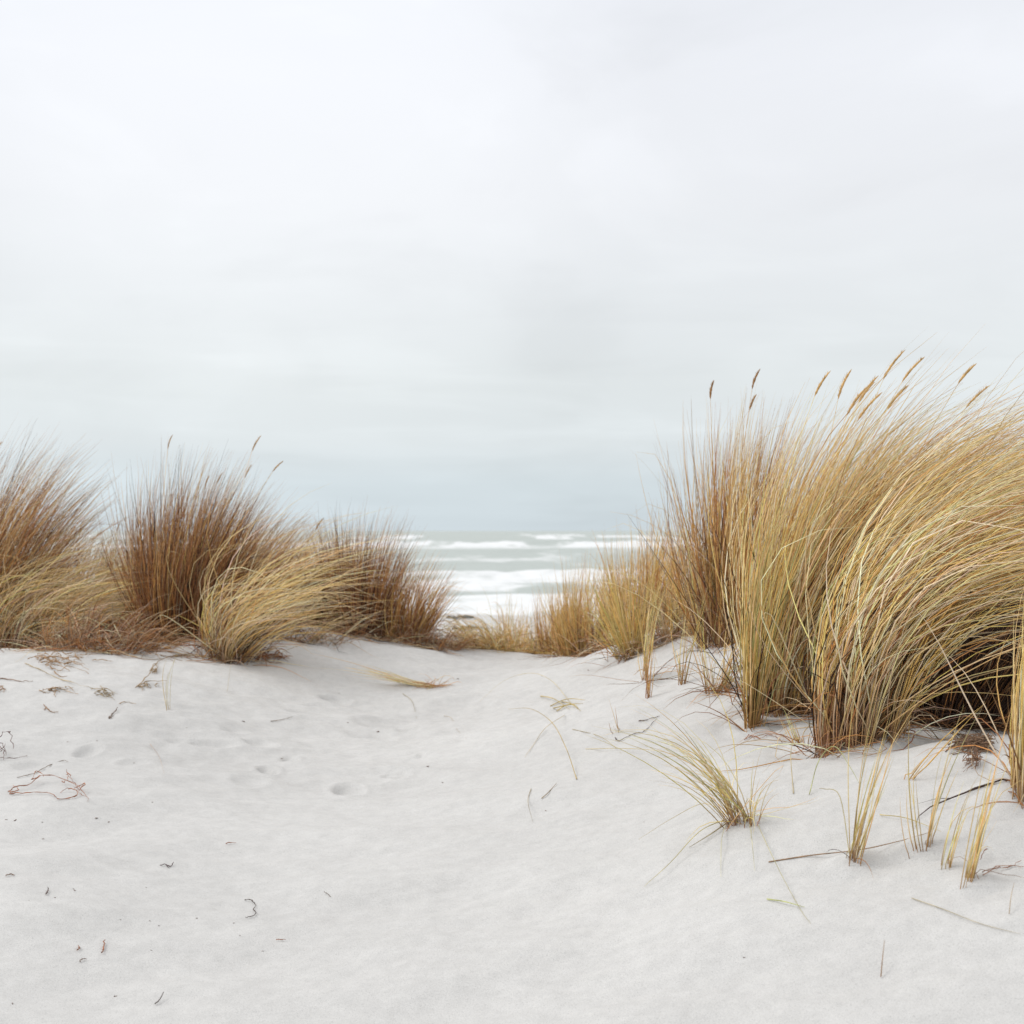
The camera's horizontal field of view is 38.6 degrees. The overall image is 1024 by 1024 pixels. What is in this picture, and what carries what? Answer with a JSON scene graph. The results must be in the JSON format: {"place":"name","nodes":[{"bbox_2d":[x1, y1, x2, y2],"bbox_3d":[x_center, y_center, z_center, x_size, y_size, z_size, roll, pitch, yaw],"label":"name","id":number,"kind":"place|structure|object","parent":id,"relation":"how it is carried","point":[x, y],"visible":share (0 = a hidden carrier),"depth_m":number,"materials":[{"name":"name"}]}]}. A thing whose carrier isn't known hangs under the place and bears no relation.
{"place":"outdoors","nodes":[
{"label":"outdoors","id":0,"kind":"place"},
{"bbox_2d":[3,531,781,615],"bbox_3d":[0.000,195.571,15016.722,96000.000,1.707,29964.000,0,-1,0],"label":"sea","id":1,"kind":"structure","parent":0,"point":[494,565],"depth_m":157.46,"materials":[{"name":"liquid"}]},
{"bbox_2d":[447,615,475,618],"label":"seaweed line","id":2,"kind":"object","parent":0,"point":[465,616],"visible":0.77,"depth_m":49.77,"materials":[{"name":"brown plant"}]},
{"bbox_2d":[0,614,1023,1023],"bbox_3d":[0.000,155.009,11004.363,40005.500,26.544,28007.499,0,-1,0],"label":"sand","id":3,"kind":"structure","parent":0,"point":[468,890],"depth_m":3.51,"materials":[{"name":"white sand"}]},
{"bbox_2d":[0,731,26,759],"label":"twig knot","id":4,"kind":"object","parent":3,"relation":"on","point":[4,746],"visible":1,"depth_m":4.90,"materials":[{"name":"brown plant"}]},
{"bbox_2d":[0,635,49,650],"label":"dry stems","id":5,"kind":"object","parent":3,"relation":"on","point":[20,646],"visible":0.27,"depth_m":7.07,"materials":[{"name":"brown plant"}]},
{"bbox_2d":[17,760,67,777],"bbox_3d":[-1.522,0.828,4.721,0.046,0.018,0.254,0,-1,16],"label":"root","id":6,"kind":"object","parent":3,"relation":"on","point":[42,768],"visible":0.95,"depth_m":4.72,"materials":[{"name":"brown plant"}]},
{"bbox_2d":[8,770,87,798],"bbox_3d":[-1.400,0.824,4.400,0.216,0.047,0.386,0,-1,-31],"label":"root tangle","id":7,"kind":"object","parent":3,"relation":"on","point":[77,786],"visible":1,"depth_m":4.42,"materials":[{"name":"brown plant"}]},
{"bbox_2d":[39,686,77,696],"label":"dry stems","id":8,"kind":"object","parent":3,"relation":"on","point":[51,688],"visible":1,"depth_m":5.75,"materials":[{"name":"brown plant"}]},
{"bbox_2d":[25,663,91,687],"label":"dry stems","id":9,"kind":"object","parent":3,"relation":"on","point":[54,676],"visible":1,"depth_m":6.03,"materials":[{"name":"brown plant"}]},
{"bbox_2d":[28,650,107,676],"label":"dry stems","id":10,"kind":"object","parent":3,"relation":"on","point":[43,657],"visible":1,"depth_m":6.30,"materials":[{"name":"brown plant"}]},
{"bbox_2d":[0,419,149,632],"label":"marram clump","id":11,"kind":"object","parent":3,"relation":"on","point":[23,540],"visible":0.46,"depth_m":7.74,"materials":[{"name":"brown plant"}]},
{"bbox_2d":[0,518,162,648],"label":"marram clump","id":12,"kind":"object","parent":3,"relation":"on","point":[21,620],"visible":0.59,"depth_m":7.36,"materials":[{"name":"beige plant"}]},
{"bbox_2d":[23,517,164,635],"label":"marram clump","id":13,"kind":"object","parent":3,"relation":"on","point":[85,560],"visible":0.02,"depth_m":8.41,"materials":[{"name":"brown plant"}]},
{"bbox_2d":[0,582,205,660],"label":"marram clump","id":14,"kind":"object","parent":3,"relation":"on","point":[77,641],"visible":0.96,"depth_m":6.78,"materials":[{"name":"brown plant"}]},
{"bbox_2d":[91,686,115,697],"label":"dry stems","id":15,"kind":"object","parent":3,"relation":"on","point":[102,694],"visible":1,"depth_m":5.71,"materials":[{"name":"brown plant"}]},
{"bbox_2d":[77,521,187,633],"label":"marram clump","id":16,"kind":"object","parent":3,"relation":"on","point":[111,543],"visible":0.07,"depth_m":8.25,"materials":[{"name":"brown plant"}]},
{"bbox_2d":[135,655,171,690],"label":"dry stems","id":17,"kind":"object","parent":3,"relation":"on","point":[150,670],"visible":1,"depth_m":6.03,"materials":[{"name":"brown plant"}]},
{"bbox_2d":[162,652,178,709],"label":"grass shoot","id":18,"kind":"object","parent":3,"relation":"on","point":[167,687],"depth_m":5.60,"materials":[{"name":"beige plant"}]},
{"bbox_2d":[115,651,233,662],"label":"dry stems","id":19,"kind":"object","parent":3,"relation":"on","point":[187,656],"visible":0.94,"depth_m":6.69,"materials":[{"name":"brown plant"}]},
{"bbox_2d":[91,435,304,649],"bbox_3d":[-1.584,0.145,7.317,1.169,1.087,1.016,1,-1,-40],"label":"marram clump","id":20,"kind":"object","parent":3,"relation":"on","point":[157,571],"visible":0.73,"depth_m":7.20,"materials":[{"name":"brown plant"}]},
{"bbox_2d":[152,466,341,625],"bbox_3d":[-1.486,0.187,7.787,1.048,0.908,1.029,0,-1,24],"label":"marram clump","id":21,"kind":"object","parent":3,"relation":"on","point":[270,546],"visible":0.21,"depth_m":7.72,"materials":[{"name":"brown plant"}]},
{"bbox_2d":[234,646,292,665],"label":"dry stems","id":22,"kind":"object","parent":3,"relation":"on","point":[267,655],"visible":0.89,"depth_m":6.92,"materials":[{"name":"brown plant"}]},
{"bbox_2d":[160,485,419,677],"bbox_3d":[-0.966,0.319,6.671,1.238,0.901,1.294,0,-1,-13],"label":"marram clump","id":23,"kind":"object","parent":3,"relation":"on","point":[225,642],"visible":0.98,"depth_m":6.76,"materials":[{"name":"beige plant"}]},
{"bbox_2d":[241,518,367,625],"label":"marram clump","id":24,"kind":"object","parent":3,"relation":"on","point":[313,603],"visible":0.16,"depth_m":8.10,"materials":[{"name":"brown plant"}]},
{"bbox_2d":[257,581,402,655],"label":"marram clump","id":25,"kind":"object","parent":3,"relation":"on","point":[316,635],"visible":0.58,"depth_m":7.50,"materials":[{"name":"beige plant"}]},
{"bbox_2d":[285,519,395,624],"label":"marram clump","id":26,"kind":"object","parent":3,"relation":"on","point":[330,554],"visible":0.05,"depth_m":8.36,"materials":[{"name":"brown plant"}]},
{"bbox_2d":[266,501,438,646],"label":"marram clump","id":27,"kind":"object","parent":3,"relation":"on","point":[365,598],"visible":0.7,"depth_m":7.94,"materials":[{"name":"brown plant"}]},
{"bbox_2d":[310,653,457,689],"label":"grass tuft","id":28,"kind":"object","parent":3,"relation":"on","point":[422,684],"visible":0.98,"depth_m":6.70,"materials":[{"name":"beige plant"}]},
{"bbox_2d":[326,548,481,649],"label":"marram clump","id":29,"kind":"object","parent":3,"relation":"on","point":[407,611],"visible":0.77,"depth_m":7.99,"materials":[{"name":"brown plant"}]},
{"bbox_2d":[380,608,497,655],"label":"marram clump","id":30,"kind":"object","parent":3,"relation":"on","point":[451,644],"visible":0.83,"depth_m":7.93,"materials":[{"name":"brown plant"}]},
{"bbox_2d":[436,589,553,654],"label":"marram clump","id":31,"kind":"object","parent":3,"relation":"on","point":[501,643],"visible":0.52,"depth_m":8.17,"materials":[{"name":"beige plant"}]},
{"bbox_2d":[477,590,562,651],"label":"marram clump","id":32,"kind":"object","parent":3,"relation":"on","point":[510,624],"visible":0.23,"depth_m":8.59,"materials":[{"name":"beige plant"}]},
{"bbox_2d":[492,673,571,703],"bbox_3d":[0.043,0.756,6.144,0.259,0.113,0.808,0,-1,-17],"label":"grass straw","id":33,"kind":"object","parent":3,"relation":"on","point":[542,675],"depth_m":6.22,"materials":[{"name":"beige plant"}]},
{"bbox_2d":[514,708,576,778],"bbox_3d":[0.112,0.758,5.114,0.053,0.081,1.811,0,-1,-6],"label":"grass straw","id":34,"kind":"object","parent":3,"relation":"on","point":[561,738],"depth_m":4.74,"materials":[{"name":"beige plant"}]},
{"bbox_2d":[507,581,607,655],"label":"marram clump","id":35,"kind":"object","parent":3,"relation":"on","point":[552,645],"visible":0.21,"depth_m":8.08,"materials":[{"name":"brown plant"}]},
{"bbox_2d":[541,696,582,710],"bbox_3d":[0.197,0.750,5.778,0.065,0.073,0.703,0,-1,-14],"label":"straw heap","id":36,"kind":"object","parent":3,"relation":"on","point":[565,702],"visible":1,"depth_m":5.75,"materials":[{"name":"beige plant"}]},
{"bbox_2d":[501,540,640,661],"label":"marram clump","id":37,"kind":"object","parent":3,"relation":"on","point":[567,643],"visible":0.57,"depth_m":7.72,"materials":[{"name":"beige plant"}]},
{"bbox_2d":[609,701,619,733],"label":"grass shoot","id":38,"kind":"object","parent":3,"relation":"on","point":[615,721],"depth_m":4.79,"materials":[{"name":"beige plant"}]},
{"bbox_2d":[570,546,674,668],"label":"marram clump","id":39,"kind":"object","parent":3,"relation":"on","point":[623,644],"visible":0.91,"depth_m":6.23,"materials":[{"name":"beige plant"}]},
{"bbox_2d":[551,498,707,664],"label":"marram clump","id":40,"kind":"object","parent":3,"relation":"on","point":[648,554],"visible":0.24,"depth_m":7.10,"materials":[{"name":"beige plant"}]},
{"bbox_2d":[615,716,658,740],"bbox_3d":[0.417,0.706,4.777,0.196,0.065,0.093,1,-1,-44],"label":"root","id":41,"kind":"object","parent":3,"relation":"on","point":[638,732],"visible":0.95,"depth_m":4.74,"materials":[{"name":"brown plant"}]},
{"bbox_2d":[594,748,688,759],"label":"grass straw","id":42,"kind":"object","parent":3,"relation":"on","point":[626,748],"depth_m":4.41,"materials":[{"name":"beige plant"}]},
{"bbox_2d":[636,625,655,698],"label":"grass shoot","id":43,"kind":"object","parent":3,"relation":"on","point":[648,686],"depth_m":5.24,"materials":[{"name":"beige plant"}]},
{"bbox_2d":[583,541,713,658],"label":"marram clump","id":44,"kind":"object","parent":3,"relation":"on","point":[677,629],"visible":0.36,"depth_m":6.30,"materials":[{"name":"yellow plant"}]},
{"bbox_2d":[575,566,725,686],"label":"marram clump","id":45,"kind":"object","parent":3,"relation":"on","point":[647,639],"visible":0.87,"depth_m":5.53,"materials":[{"name":"yellow plant"}]},
{"bbox_2d":[622,603,742,702],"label":"grass tuft","id":46,"kind":"object","parent":3,"relation":"on","point":[729,686],"visible":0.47,"depth_m":4.92,"materials":[{"name":"brown plant"}]},
{"bbox_2d":[641,803,727,837],"bbox_3d":[0.429,0.751,3.533,0.235,0.091,0.077,0,-1,31],"label":"grass straw","id":47,"kind":"object","parent":3,"relation":"on","point":[682,812],"depth_m":3.57,"materials":[{"name":"beige plant"}]},
{"bbox_2d":[647,818,726,883],"bbox_3d":[0.399,0.774,3.335,0.285,0.114,0.009,1,-1,-43],"label":"grass straw","id":48,"kind":"object","parent":3,"relation":"on","point":[685,845],"depth_m":3.34,"materials":[{"name":"beige plant"}]},
{"bbox_2d":[669,580,710,684],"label":"grass shoot","id":49,"kind":"object","parent":3,"relation":"on","point":[680,672],"depth_m":5.31,"materials":[{"name":"beige plant"}]},
{"bbox_2d":[643,612,743,696],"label":"grass tuft","id":50,"kind":"object","parent":3,"relation":"on","point":[723,676],"visible":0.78,"depth_m":4.91,"materials":[{"name":"brown plant"}]},
{"bbox_2d":[595,667,814,839],"bbox_3d":[0.430,0.559,3.381,0.550,0.412,0.332,0,-1,-24],"label":"grass tuft","id":51,"kind":"object","parent":3,"relation":"on","point":[724,793],"visible":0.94,"depth_m":3.37,"materials":[{"name":"beige plant"}]},
{"bbox_2d":[690,819,731,846],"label":"grass straw","id":52,"kind":"object","parent":3,"relation":"on","point":[711,833],"depth_m":3.37,"materials":[{"name":"grey plant"}]},
{"bbox_2d":[605,369,843,668],"bbox_3d":[0.909,0.032,5.925,1.183,1.190,1.101,0,-1,0],"label":"marram clump","id":53,"kind":"object","parent":3,"relation":"on","point":[711,614],"visible":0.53,"depth_m":5.81,"materials":[{"name":"brown plant"}]},
{"bbox_2d":[569,381,920,731],"bbox_3d":[0.801,0.123,4.407,1.305,1.059,1.020,0,-1,0],"label":"marram clump","id":54,"kind":"object","parent":3,"relation":"on","point":[778,695],"visible":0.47,"depth_m":4.45,"materials":[{"name":"beige plant"}]},
{"bbox_2d":[748,820,754,869],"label":"grass straw","id":55,"kind":"object","parent":3,"relation":"on","point":[752,844],"depth_m":3.21,"materials":[{"name":"beige plant"}]},
{"bbox_2d":[671,436,850,740],"bbox_3d":[0.741,0.216,4.352,0.548,0.897,0.456,0,-1,9],"label":"marram clump","id":56,"kind":"object","parent":3,"relation":"on","point":[753,700],"visible":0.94,"depth_m":4.34,"materials":[{"name":"beige plant"}]},
{"bbox_2d":[744,752,778,827],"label":"grass tuft","id":57,"kind":"object","parent":3,"relation":"on","point":[750,819],"visible":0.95,"depth_m":3.34,"materials":[{"name":"beige plant"}]},
{"bbox_2d":[744,734,781,741],"bbox_3d":[0.737,0.653,4.213,0.059,0.018,0.196,1,-1,-35],"label":"rootlet","id":58,"kind":"object","parent":3,"relation":"on","point":[758,737],"visible":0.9,"depth_m":4.25,"materials":[{"name":"brown plant"}]},
{"bbox_2d":[758,825,808,920],"bbox_3d":[0.566,0.755,3.085,0.010,0.095,0.491,0,-1,-2],"label":"grass straw","id":59,"kind":"object","parent":3,"relation":"on","point":[779,871],"depth_m":3.08,"materials":[{"name":"beige plant"}]},
{"bbox_2d":[766,898,802,906],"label":"grass straw","id":60,"kind":"object","parent":3,"relation":"on","point":[782,901],"depth_m":2.94,"materials":[{"name":"plant"}]},
{"bbox_2d":[777,708,801,743],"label":"grass tuft","id":61,"kind":"object","parent":3,"relation":"on","point":[798,739],"visible":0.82,"depth_m":4.00,"materials":[{"name":"beige plant"}]},
{"bbox_2d":[790,740,794,792],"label":"grass straw","id":62,"kind":"object","parent":3,"relation":"on","point":[791,768],"depth_m":3.63,"materials":[{"name":"beige plant"}]},
{"bbox_2d":[631,369,1006,710],"bbox_3d":[1.093,0.079,4.714,1.170,1.109,1.098,0,-1,-24],"label":"marram clump","id":63,"kind":"object","parent":3,"relation":"on","point":[733,571],"visible":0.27,"depth_m":4.67,"materials":[{"name":"beige plant"}]},
{"bbox_2d":[819,788,848,850],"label":"grass straw","id":64,"kind":"object","parent":3,"relation":"on","point":[843,814],"depth_m":3.14,"materials":[{"name":"beige plant"}]},
{"bbox_2d":[809,746,858,794],"bbox_3d":[0.751,0.620,3.441,0.088,0.104,0.257,0,-1,0],"label":"grass straw","id":65,"kind":"object","parent":3,"relation":"on","point":[818,762],"depth_m":3.52,"materials":[{"name":"beige plant"}]},
{"bbox_2d":[768,833,925,861],"bbox_3d":[0.708,0.713,3.095,0.330,0.082,0.036,0,-1,17],"label":"grass straw","id":66,"kind":"object","parent":3,"relation":"on","point":[832,852],"depth_m":3.11,"materials":[{"name":"brown plant"}]},
{"bbox_2d":[702,323,1023,705],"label":"marram clump","id":67,"kind":"object","parent":3,"relation":"on","point":[1000,446],"visible":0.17,"depth_m":4.57,"materials":[{"name":"beige plant"}]},
{"bbox_2d":[703,359,1023,725],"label":"marram clump","id":68,"kind":"object","parent":3,"relation":"on","point":[797,694],"visible":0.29,"depth_m":4.43,"materials":[{"name":"beige plant"}]},
{"bbox_2d":[711,384,1023,770],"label":"marram clump","id":69,"kind":"object","parent":3,"relation":"on","point":[827,722],"visible":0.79,"depth_m":3.84,"materials":[{"name":"beige plant"}]},
{"bbox_2d":[828,643,920,875],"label":"grass tuft","id":70,"kind":"object","parent":3,"relation":"on","point":[853,853],"visible":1,"depth_m":3.04,"materials":[{"name":"beige plant"}]},
{"bbox_2d":[739,334,1023,753],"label":"marram clump","id":71,"kind":"object","parent":3,"relation":"on","point":[916,661],"visible":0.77,"depth_m":3.80,"materials":[{"name":"beige plant"}]},
{"bbox_2d":[880,940,884,976],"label":"grass straw","id":72,"kind":"object","parent":3,"relation":"on","point":[882,961],"depth_m":2.64,"materials":[{"name":"grey plant"}]},
{"bbox_2d":[880,814,936,829],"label":"grass straw","id":73,"kind":"object","parent":3,"relation":"on","point":[903,817],"depth_m":3.17,"materials":[{"name":"beige plant"}]},
{"bbox_2d":[797,549,1023,735],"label":"marram clump","id":74,"kind":"object","parent":3,"relation":"on","point":[955,700],"visible":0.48,"depth_m":4.18,"materials":[{"name":"brown plant"}]},
{"bbox_2d":[855,374,1023,638],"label":"marram clump","id":75,"kind":"object","parent":3,"relation":"on","point":[993,445],"visible":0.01,"depth_m":4.82,"materials":[{"name":"beige plant"}]},
{"bbox_2d":[900,711,979,857],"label":"grass tuft","id":76,"kind":"object","parent":3,"relation":"on","point":[936,804],"visible":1,"depth_m":3.01,"materials":[{"name":"beige plant"}]},
{"bbox_2d":[904,705,982,779],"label":"grass shoot","id":77,"kind":"object","parent":3,"relation":"on","point":[920,763],"depth_m":3.38,"materials":[{"name":"beige plant"}]},
{"bbox_2d":[941,780,987,869],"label":"grass tuft","id":78,"kind":"object","parent":3,"relation":"on","point":[953,849],"visible":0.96,"depth_m":2.93,"materials":[{"name":"beige plant"}]},
{"bbox_2d":[912,898,1019,933],"bbox_3d":[0.837,0.754,2.730,0.021,0.013,0.252,0,-1,-33],"label":"grass straw","id":79,"kind":"object","parent":3,"relation":"on","point":[959,915],"depth_m":2.73,"materials":[{"name":"beige plant"}]},
{"bbox_2d":[911,589,1023,826],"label":"marram clump","id":80,"kind":"object","parent":3,"relation":"on","point":[1016,771],"visible":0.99,"depth_m":3.14,"materials":[{"name":"yellow plant"}]},
{"bbox_2d":[913,352,1023,643],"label":"marram clump","id":81,"kind":"object","parent":3,"relation":"on","point":[997,475],"visible":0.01,"depth_m":4.69,"materials":[{"name":"beige plant"}]},
{"bbox_2d":[945,731,998,754],"bbox_3d":[1.159,0.572,3.707,0.125,0.067,0.487,0,-1,16],"label":"root heap","id":82,"kind":"object","parent":3,"relation":"on","point":[981,740],"visible":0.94,"depth_m":3.53,"materials":[{"name":"brown plant"}]},
{"bbox_2d":[962,746,982,771],"bbox_3d":[1.079,0.575,3.425,0.047,0.054,0.101,0,-1,16],"label":"root cluster","id":83,"kind":"object","parent":3,"relation":"on","point":[976,759],"visible":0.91,"depth_m":3.42,"materials":[{"name":"brown plant"}]},
{"bbox_2d":[948,699,1023,888],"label":"grass tuft","id":84,"kind":"object","parent":3,"relation":"on","point":[970,874],"visible":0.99,"depth_m":2.83,"materials":[{"name":"beige plant"}]},
{"bbox_2d":[980,848,1023,874],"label":"twig","id":85,"kind":"object","parent":3,"relation":"on","point":[999,865],"visible":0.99,"depth_m":2.88,"materials":[{"name":"brown plant"}]},
{"bbox_2d":[0,0,1023,530],"label":"sky","id":86,"kind":"structure","parent":0,"point":[452,265],"materials":[{"name":"white"}]}
]}

